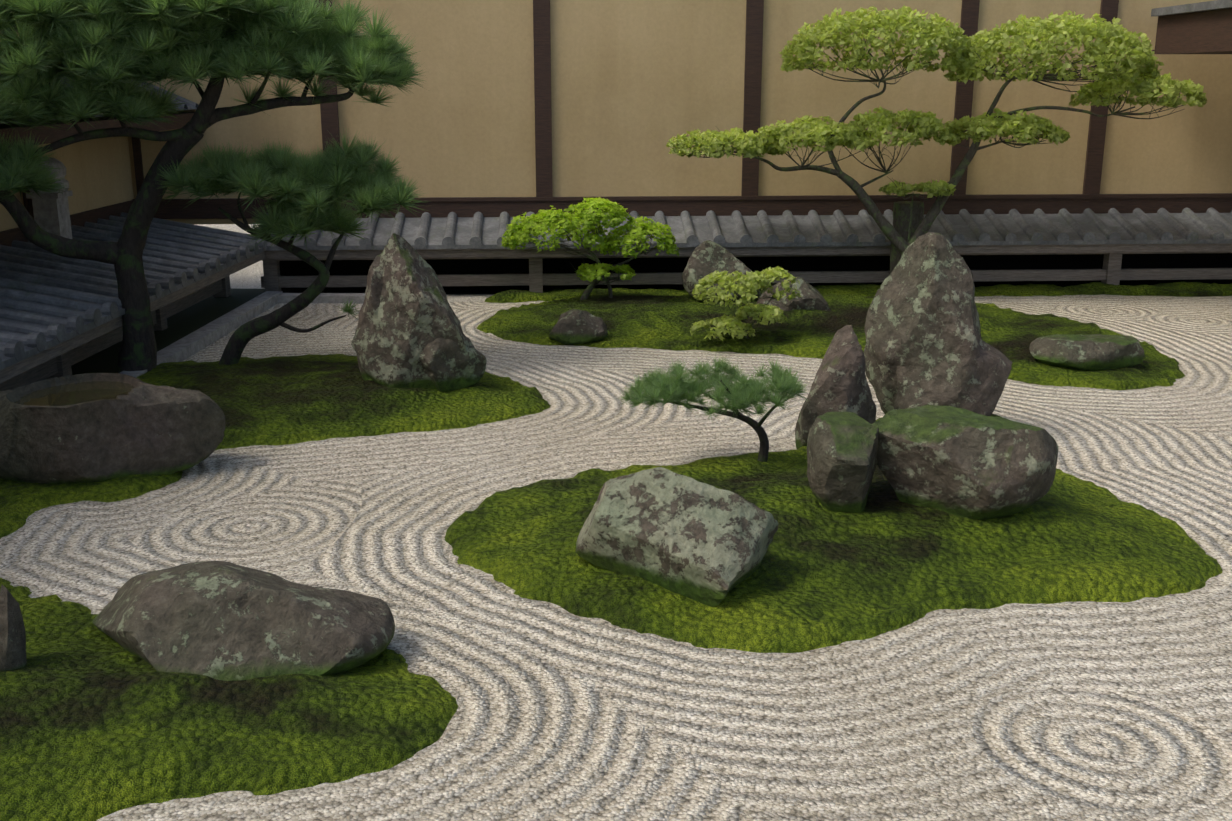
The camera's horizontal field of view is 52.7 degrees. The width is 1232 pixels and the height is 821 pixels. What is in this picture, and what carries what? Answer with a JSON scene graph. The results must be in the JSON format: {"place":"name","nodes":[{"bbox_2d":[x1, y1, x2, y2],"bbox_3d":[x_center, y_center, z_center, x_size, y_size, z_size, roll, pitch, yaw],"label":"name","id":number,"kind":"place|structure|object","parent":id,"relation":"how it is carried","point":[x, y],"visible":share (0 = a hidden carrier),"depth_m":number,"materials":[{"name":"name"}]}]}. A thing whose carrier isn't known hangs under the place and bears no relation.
{"place":"outdoors","nodes":[
{"label":"outdoors","id":0,"kind":"place"},
{"bbox_2d":[0,26,133,246],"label":"wall","id":1,"kind":"structure","parent":0,"point":[98,173],"depth_m":9.60,"materials":[{"name":"beige paint"}]},
{"bbox_2d":[0,112,194,147],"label":"soffit","id":2,"kind":"structure","parent":1,"relation":"attached to","point":[49,134],"depth_m":7.90,"materials":[{"name":"brown wood"}]},
{"bbox_2d":[0,73,197,123],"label":"roof","id":3,"kind":"structure","parent":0,"point":[190,105],"depth_m":9.98,"materials":[{"name":"tile"}]},
{"bbox_2d":[0,224,1231,820],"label":"ground","id":4,"kind":"structure","parent":0,"point":[1074,712],"depth_m":4.01,"materials":[{"name":"grey gravel"}]},
{"bbox_2d":[0,585,26,670],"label":"rock","id":5,"kind":"object","parent":4,"relation":"on","point":[12,643],"visible":0.71,"depth_m":3.59,"materials":[{"name":"grey stone"}]},
{"bbox_2d":[0,373,225,483],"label":"basin rock","id":6,"kind":"object","parent":4,"relation":"on","point":[142,427],"visible":0.83,"depth_m":5.42,"materials":[{"name":"grey stone"}]},
{"bbox_2d":[14,381,133,405],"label":"basin water","id":7,"kind":"structure","parent":6,"relation":"in","point":[70,394],"depth_m":5.60,"materials":[{"name":"green liquid"}]},
{"bbox_2d":[44,288,264,379],"bbox_3d":[-3.644,0.457,5.026,1.310,0.030,11.300,0,15,2],"label":"strip","id":8,"kind":"object","parent":4,"relation":"on","point":[189,320],"depth_m":8.96,"materials":[{"name":"grey"}]},
{"bbox_2d":[0,251,264,390],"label":"roof timber","id":9,"kind":"object","parent":8,"relation":"on","point":[59,360],"visible":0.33,"depth_m":7.61,"materials":[{"name":"grey wood"}]},
{"bbox_2d":[0,212,268,369],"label":"roof tiles","id":10,"kind":"object","parent":9,"relation":"on","point":[48,299],"visible":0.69,"depth_m":7.75,"materials":[{"name":"grey tile"}]},
{"bbox_2d":[26,157,72,238],"bbox_3d":[-3.901,-1.459,8.573,0.250,0.575,0.305,0,15,2],"label":"stone lantern","id":11,"kind":"object","parent":10,"relation":"on","point":[51,212],"visible":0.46,"depth_m":8.52,"materials":[{"name":"grey stone"}]},
{"bbox_2d":[0,578,457,820],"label":"moss island","id":12,"kind":"structure","parent":4,"relation":"on","point":[96,723],"depth_m":3.37,"materials":[{"name":"green plant"}]},
{"bbox_2d":[118,291,364,377],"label":"curb","id":13,"kind":"structure","parent":4,"relation":"on","point":[191,344],"depth_m":8.90,"materials":[{"name":"stone"}]},
{"bbox_2d":[92,561,394,680],"bbox_3d":[-1.207,0.667,3.831,1.004,0.343,0.564,3,15,12],"label":"flat rock","id":14,"kind":"object","parent":4,"relation":"on","point":[224,620],"visible":0.92,"depth_m":3.70,"materials":[{"name":"grey stone"}]},
{"bbox_2d":[0,354,550,538],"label":"moss island","id":15,"kind":"structure","parent":4,"relation":"on","point":[280,400],"depth_m":6.61,"materials":[{"name":"green plant"}]},
{"bbox_2d":[0,0,428,372],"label":"pine","id":16,"kind":"object","parent":15,"relation":"on","point":[100,55],"depth_m":6.76,"materials":[{"name":"green plant"}]},
{"bbox_2d":[158,125,428,364],"bbox_3d":[-1.896,-0.857,7.394,1.440,1.423,0.770,0,15,2],"label":"pine","id":17,"kind":"object","parent":4,"relation":"on","point":[319,184],"depth_m":7.16,"materials":[{"name":"green plant"}]},
{"bbox_2d":[351,233,486,391],"bbox_3d":[-1.101,-0.511,6.911,0.750,0.948,0.399,4,16,15],"label":"standing rock","id":18,"kind":"object","parent":4,"relation":"on","point":[409,333],"visible":0.96,"depth_m":6.80,"materials":[{"name":"grey stone"}]},
{"bbox_2d":[261,243,1231,294],"bbox_3d":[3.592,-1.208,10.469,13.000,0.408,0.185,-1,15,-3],"label":"wooden fence","id":19,"kind":"object","parent":4,"relation":"on","point":[536,279],"visible":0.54,"depth_m":10.30,"materials":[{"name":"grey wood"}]},
{"bbox_2d":[252,207,1231,250],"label":"roof tiles","id":20,"kind":"object","parent":19,"relation":"on","point":[786,228],"visible":0.65,"depth_m":10.39,"materials":[{"name":"grey tile"}]},
{"bbox_2d":[477,292,1184,389],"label":"moss island","id":21,"kind":"structure","parent":4,"relation":"on","point":[651,320],"depth_m":8.55,"materials":[{"name":"green plant"}]},
{"bbox_2d":[549,309,607,344],"bbox_3d":[-0.253,-0.575,8.470,0.396,0.243,0.269,0,15,2],"label":"rock","id":22,"kind":"object","parent":21,"relation":"on","point":[574,326],"visible":0.96,"depth_m":8.37,"materials":[{"name":"grey stone"}]},
{"bbox_2d":[501,197,679,299],"bbox_3d":[-0.201,-1.220,9.555,1.382,0.830,0.696,0,15,2],"label":"shrub","id":23,"kind":"object","parent":21,"relation":"on","point":[545,219],"depth_m":9.40,"materials":[{"name":"green plant"}]},
{"bbox_2d":[690,266,804,340],"bbox_3d":[0.883,-0.710,8.303,0.783,0.482,0.620,0,15,2],"label":"shrub","id":24,"kind":"object","parent":21,"relation":"on","point":[749,285],"depth_m":8.19,"materials":[{"name":"green plant"}]},
{"bbox_2d":[666,5,1206,275],"bbox_3d":[2.448,-1.973,9.733,4.117,2.276,1.208,0,15,2],"label":"tree","id":25,"kind":"object","parent":21,"relation":"on","point":[963,57],"depth_m":9.40,"materials":[{"name":"green plant"}]},
{"bbox_2d":[1029,334,1144,370],"bbox_3d":[2.870,-0.359,7.629,0.666,0.201,0.441,0,15,2],"label":"flat rock","id":26,"kind":"object","parent":21,"relation":"on","point":[1093,352],"visible":0.94,"depth_m":7.47,"materials":[{"name":"grey stone"}]},
{"bbox_2d":[445,414,1221,652],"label":"moss island","id":27,"kind":"structure","parent":4,"relation":"on","point":[885,560],"depth_m":4.53,"materials":[{"name":"green plant"}]},
{"bbox_2d":[575,467,777,606],"bbox_3d":[0.178,0.413,4.393,0.725,0.437,0.386,9,18,31],"label":"rock","id":28,"kind":"object","parent":27,"relation":"on","point":[692,539],"visible":1,"depth_m":4.26,"materials":[{"name":"grey stone"}]},
{"bbox_2d":[617,353,809,461],"bbox_3d":[0.437,0.005,5.649,0.890,0.505,0.735,0,15,2],"label":"pine","id":29,"kind":"object","parent":27,"relation":"on","point":[683,385],"depth_m":5.55,"materials":[{"name":"green plant"}]},
{"bbox_2d":[795,232,1057,519],"bbox_3d":[1.313,-0.163,5.460,1.029,1.074,1.764,2,15,9],"label":"rock group","id":30,"kind":"object","parent":27,"relation":"on","point":[932,365],"visible":0.96,"depth_m":5.77},
{"bbox_2d":[485,281,1231,302],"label":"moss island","id":31,"kind":"structure","parent":4,"relation":"on","point":[1188,289],"depth_m":10.32,"materials":[{"name":"green plant"}]},
{"bbox_2d":[128,0,1231,223],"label":"back wall","id":32,"kind":"structure","parent":0,"point":[636,85],"depth_m":10.45,"materials":[{"name":"beige paint"}]},
{"bbox_2d":[1152,8,1231,53],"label":"eave","id":33,"kind":"object","parent":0,"point":[1206,32],"visible":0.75,"depth_m":9.54,"materials":[{"name":"brown wood"}]},
{"bbox_2d":[1151,0,1231,15],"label":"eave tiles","id":34,"kind":"object","parent":33,"relation":"on","point":[1197,7],"visible":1,"depth_m":9.46,"materials":[{"name":"grey tile"}]}
]}

